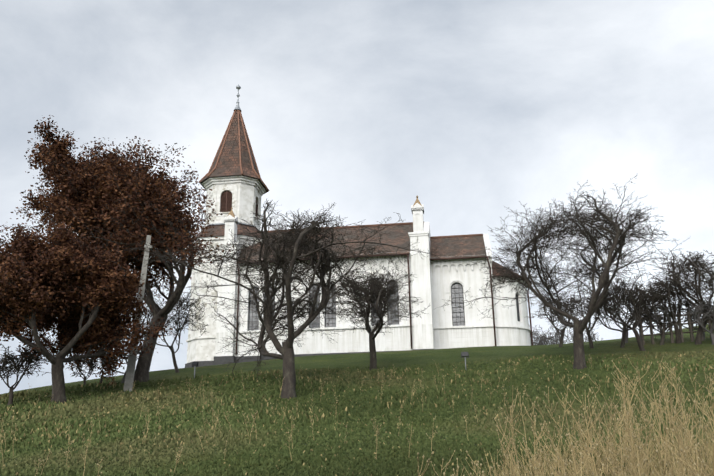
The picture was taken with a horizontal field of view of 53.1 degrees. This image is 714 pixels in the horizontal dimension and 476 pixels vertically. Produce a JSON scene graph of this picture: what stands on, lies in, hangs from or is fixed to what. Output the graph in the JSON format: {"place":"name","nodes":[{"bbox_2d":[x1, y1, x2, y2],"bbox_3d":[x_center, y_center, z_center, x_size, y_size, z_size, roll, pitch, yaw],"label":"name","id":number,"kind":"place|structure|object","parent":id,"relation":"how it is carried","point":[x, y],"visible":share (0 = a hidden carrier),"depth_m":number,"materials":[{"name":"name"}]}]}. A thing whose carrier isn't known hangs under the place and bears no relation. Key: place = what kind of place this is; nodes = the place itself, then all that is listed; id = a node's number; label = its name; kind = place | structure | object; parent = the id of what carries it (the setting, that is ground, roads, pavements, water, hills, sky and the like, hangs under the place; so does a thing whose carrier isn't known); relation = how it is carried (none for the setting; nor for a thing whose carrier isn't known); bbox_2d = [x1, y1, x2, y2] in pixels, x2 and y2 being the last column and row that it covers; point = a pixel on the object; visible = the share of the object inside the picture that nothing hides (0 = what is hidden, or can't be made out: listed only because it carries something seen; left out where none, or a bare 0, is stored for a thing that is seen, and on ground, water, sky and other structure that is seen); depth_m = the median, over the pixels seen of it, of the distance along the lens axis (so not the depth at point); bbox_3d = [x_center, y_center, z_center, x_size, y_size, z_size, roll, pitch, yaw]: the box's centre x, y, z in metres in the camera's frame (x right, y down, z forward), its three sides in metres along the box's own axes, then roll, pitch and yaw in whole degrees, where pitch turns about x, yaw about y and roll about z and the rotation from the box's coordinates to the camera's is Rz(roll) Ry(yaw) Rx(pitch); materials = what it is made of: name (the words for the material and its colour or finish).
{"place":"outdoors","nodes":[
{"label":"outdoors","id":0,"kind":"place"},
{"bbox_2d":[192,361,198,366],"bbox_3d":[-5.551,4.330,24.492,0.260,0.195,0.090,-10,-20,27],"label":"floodlight head","id":1,"kind":"object","parent":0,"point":[195,363],"visible":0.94,"depth_m":24.47},
{"bbox_2d":[186,176,265,362],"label":"church tower","id":2,"kind":"structure","parent":0,"point":[245,191],"depth_m":46.99,"materials":[{"name":"white paint"}]},
{"bbox_2d":[201,222,256,229],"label":"church tower flashing","id":3,"kind":"object","parent":2,"relation":"attached to","point":[224,224],"visible":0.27,"depth_m":47.88,"materials":[{"name":"grey metal"}]},
{"bbox_2d":[196,224,261,238],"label":"roof","id":4,"kind":"structure","parent":2,"relation":"on","point":[219,230],"depth_m":47.38,"materials":[{"name":"tile"}]},
{"bbox_2d":[200,109,268,193],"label":"spire roof","id":5,"kind":"structure","parent":2,"relation":"on","point":[228,164],"depth_m":49.98,"materials":[{"name":"brown tile"}]},
{"bbox_2d":[199,109,269,190],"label":"tower spire hips","id":6,"kind":"object","parent":5,"relation":"on","point":[209,173],"visible":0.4,"depth_m":50.86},
{"bbox_2d":[234,84,241,111],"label":"finial","id":7,"kind":"object","parent":5,"relation":"on","point":[238,87],"visible":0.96,"depth_m":52.65,"materials":[{"name":"grey metal"}]},
{"bbox_2d":[220,191,257,217],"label":"louvered windows","id":8,"kind":"structure","parent":2,"relation":"in","point":[226,202],"depth_m":48.63,"materials":[{"name":"brown wood"}]},
{"bbox_2d":[0,324,713,475],"bbox_3d":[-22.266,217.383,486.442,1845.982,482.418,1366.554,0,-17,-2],"label":"ground","id":9,"kind":"structure","parent":0,"point":[423,358],"depth_m":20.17,"materials":[{"name":"green plant"}]},
{"bbox_2d":[0,341,49,404],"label":"orchard tree","id":10,"kind":"object","parent":9,"relation":"on","point":[7,359],"visible":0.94,"depth_m":19.58,"materials":[{"name":"black plant"}]},
{"bbox_2d":[66,358,100,384],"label":"orchard tree","id":11,"kind":"object","parent":9,"relation":"on","point":[91,367],"visible":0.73,"depth_m":23.49,"materials":[{"name":"black plant"}]},
{"bbox_2d":[0,213,177,403],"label":"russet tree","id":12,"kind":"object","parent":9,"relation":"on","point":[41,286],"depth_m":19.52,"materials":[{"name":"brown plant"}]},
{"bbox_2d":[90,352,125,382],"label":"orchard tree","id":13,"kind":"object","parent":9,"relation":"on","point":[101,379],"visible":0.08,"depth_m":24.02,"materials":[{"name":"black plant"}]},
{"bbox_2d":[0,115,241,382],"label":"russet tree","id":14,"kind":"object","parent":9,"relation":"on","point":[87,185],"depth_m":24.81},
{"bbox_2d":[102,340,144,382],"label":"tree","id":15,"kind":"object","parent":9,"relation":"on","point":[123,378],"visible":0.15,"depth_m":24.14,"materials":[{"name":"black plant"}]},
{"bbox_2d":[123,235,151,391],"bbox_3d":[-6.799,2.466,22.190,0.270,5.339,0.200,6,-19,-12],"label":"concrete pole","id":16,"kind":"object","parent":9,"relation":"on","point":[129,376],"visible":0.71,"depth_m":21.84,"materials":[{"name":"grey concrete"}]},
{"bbox_2d":[128,292,208,372],"bbox_3d":[-6.969,3.530,26.975,3.401,3.334,3.214,13,-22,-38],"label":"orchard tree","id":17,"kind":"object","parent":9,"relation":"on","point":[177,316],"visible":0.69,"depth_m":27.14,"materials":[{"name":"grey plant"}]},
{"bbox_2d":[129,199,445,398],"bbox_3d":[-1.880,1.964,20.876,8.606,5.710,8.325,0,-17,-2],"label":"bare tree","id":18,"kind":"object","parent":9,"relation":"on","point":[321,267],"visible":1,"depth_m":20.08,"materials":[{"name":"grey plant"}]},
{"bbox_2d":[185,349,429,367],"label":"foundation plinth","id":19,"kind":"structure","parent":9,"relation":"on","point":[219,360],"depth_m":42.77,"materials":[{"name":"grey concrete"}]},
{"bbox_2d":[0,354,713,475],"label":"dry weeds","id":20,"kind":"object","parent":9,"relation":"on","point":[681,453],"visible":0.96,"depth_m":5.93,"materials":[{"name":"beige plant"}]},
{"bbox_2d":[314,260,429,369],"bbox_3d":[0.590,2.909,25.316,3.744,3.838,4.797,7,-19,-23],"label":"bare tree","id":21,"kind":"object","parent":9,"relation":"on","point":[364,313],"visible":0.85,"depth_m":24.77,"materials":[{"name":"grey plant"}]},
{"bbox_2d":[215,203,530,356],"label":"church walls","id":22,"kind":"structure","parent":9,"relation":"on","point":[432,283],"depth_m":43.22,"materials":[{"name":"white paint"}]},
{"bbox_2d":[227,196,421,217],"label":"pinnacle caps","id":23,"kind":"object","parent":22,"relation":"on","point":[231,213],"visible":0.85,"depth_m":45.62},
{"bbox_2d":[240,224,486,261],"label":"roof","id":24,"kind":"structure","parent":22,"relation":"on","point":[454,247],"depth_m":45.69,"materials":[{"name":"brown tile"}]},
{"bbox_2d":[263,222,482,238],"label":"church ridge tiles","id":25,"kind":"object","parent":24,"relation":"on","point":[411,223],"visible":0.29,"depth_m":47.93,"materials":[{"name":"brown tile"}]},
{"bbox_2d":[249,282,518,330],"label":"window frame","id":26,"kind":"object","parent":22,"relation":"in","point":[456,293],"visible":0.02,"depth_m":43.58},
{"bbox_2d":[235,253,532,354],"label":"rain gutter","id":27,"kind":"object","parent":22,"relation":"attached to","point":[410,298],"visible":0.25,"depth_m":43.36,"materials":[{"name":"grey metal"}]},
{"bbox_2d":[248,280,519,330],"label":"window","id":28,"kind":"structure","parent":22,"relation":"in","point":[455,302],"depth_m":43.67,"materials":[{"name":"grey glass"}]},
{"bbox_2d":[492,260,520,276],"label":"roof","id":29,"kind":"structure","parent":22,"relation":"on","point":[495,271],"depth_m":44.58,"materials":[{"name":"tile"}]},
{"bbox_2d":[529,324,556,345],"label":"bush","id":30,"kind":"object","parent":9,"relation":"on","point":[538,338],"visible":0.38,"depth_m":113.19,"materials":[{"name":"grey plant"}]},
{"bbox_2d":[533,331,563,344],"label":"bush","id":31,"kind":"object","parent":9,"relation":"on","point":[538,343],"visible":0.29,"depth_m":113.51,"materials":[{"name":"grey plant"}]},
{"bbox_2d":[528,292,586,346],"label":"orchard tree","id":32,"kind":"object","parent":9,"relation":"on","point":[565,310],"visible":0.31,"depth_m":29.73,"materials":[{"name":"black plant"}]},
{"bbox_2d":[549,327,586,343],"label":"bush","id":33,"kind":"object","parent":9,"relation":"on","point":[559,337],"visible":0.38,"depth_m":114.16,"materials":[{"name":"grey plant"}]},
{"bbox_2d":[438,175,700,368],"bbox_3d":[6.755,1.212,22.374,6.535,5.915,7.246,12,-21,-35],"label":"bare tree","id":34,"kind":"object","parent":9,"relation":"on","point":[620,237],"visible":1,"depth_m":22.51,"materials":[{"name":"grey plant"}]},
{"bbox_2d":[550,320,597,343],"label":"bushes","id":35,"kind":"object","parent":9,"relation":"on","point":[571,332],"visible":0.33,"depth_m":113.61,"materials":[{"name":"grey plant"}]},
{"bbox_2d":[545,283,609,348],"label":"orchard tree","id":36,"kind":"object","parent":9,"relation":"on","point":[580,303],"visible":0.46,"depth_m":27.39,"materials":[{"name":"black plant"}]},
{"bbox_2d":[583,333,602,341],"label":"bush","id":37,"kind":"object","parent":9,"relation":"on","point":[585,338],"visible":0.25,"depth_m":112.51,"materials":[{"name":"grey plant"}]},
{"bbox_2d":[581,273,659,347],"bbox_3d":[10.272,2.804,27.015,3.205,2.988,2.658,0,-17,-2],"label":"orchard tree","id":38,"kind":"object","parent":9,"relation":"on","point":[623,331],"visible":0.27,"depth_m":26.95,"materials":[{"name":"black plant"}]},
{"bbox_2d":[602,297,643,342],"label":"tree","id":39,"kind":"object","parent":9,"relation":"on","point":[620,327],"visible":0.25,"depth_m":28.67,"materials":[{"name":"black plant"}]},
{"bbox_2d":[582,278,665,350],"bbox_3d":[9.666,2.827,25.762,2.859,2.825,2.719,14,-23,-39],"label":"orchard tree","id":40,"kind":"object","parent":9,"relation":"on","point":[621,294],"visible":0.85,"depth_m":25.57,"materials":[{"name":"grey plant"}]},
{"bbox_2d":[627,312,655,337],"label":"tree","id":41,"kind":"object","parent":9,"relation":"on","point":[639,326],"visible":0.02,"depth_m":29.99,"materials":[{"name":"grey plant"}]},
{"bbox_2d":[640,303,683,344],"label":"tree","id":42,"kind":"object","parent":9,"relation":"on","point":[657,319],"visible":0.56,"depth_m":26.74,"materials":[{"name":"black plant"}]},
{"bbox_2d":[628,274,701,342],"bbox_3d":[11.480,2.779,27.114,2.323,2.800,2.711,11,-21,-34],"label":"orchard tree","id":43,"kind":"object","parent":9,"relation":"on","point":[677,334],"visible":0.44,"depth_m":26.73,"materials":[{"name":"black plant"}]},
{"bbox_2d":[631,281,699,344],"bbox_3d":[11.495,2.905,26.987,2.534,2.617,2.129,0,-17,-2],"label":"orchard tree","id":44,"kind":"object","parent":9,"relation":"on","point":[663,325],"visible":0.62,"depth_m":26.72,"materials":[{"name":"black plant"}]},
{"bbox_2d":[639,312,711,344],"bbox_3d":[12.344,3.431,26.822,3.221,1.412,0.097,-4,-18,11],"label":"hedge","id":45,"kind":"object","parent":9,"relation":"on","point":[671,333],"visible":0.54,"depth_m":26.89,"materials":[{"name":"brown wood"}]},
{"bbox_2d":[642,248,713,344],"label":"orchard tree","id":46,"kind":"object","parent":9,"relation":"on","point":[698,340],"visible":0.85,"depth_m":25.86,"materials":[{"name":"grey plant"}]},
{"bbox_2d":[647,250,713,320],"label":"orchard tree","id":47,"kind":"object","parent":9,"relation":"on","point":[703,275],"visible":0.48,"depth_m":26.71,"materials":[{"name":"black plant"}]},
{"bbox_2d":[668,296,710,337],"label":"tree","id":48,"kind":"object","parent":9,"relation":"on","point":[686,301],"visible":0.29,"depth_m":27.29,"materials":[{"name":"black plant"}]},
{"bbox_2d":[682,298,713,344],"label":"tree","id":49,"kind":"object","parent":9,"relation":"on","point":[697,310],"visible":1,"depth_m":25.27,"materials":[{"name":"grey plant"}]},
{"bbox_2d":[686,310,712,338],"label":"tree","id":50,"kind":"object","parent":9,"relation":"on","point":[693,318],"visible":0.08,"depth_m":27.26,"materials":[{"name":"black plant"}]},
{"bbox_2d":[0,0,713,393],"label":"sky","id":51,"kind":"structure","parent":0,"point":[471,109],"materials":[{"name":"white"}]},
{"bbox_2d":[461,352,468,357],"bbox_3d":[3.565,3.855,23.574,0.260,0.195,0.090,0,-17,-2],"label":"floodlight head","id":52,"kind":"object","parent":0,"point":[464,354],"visible":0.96,"depth_m":23.56}
]}

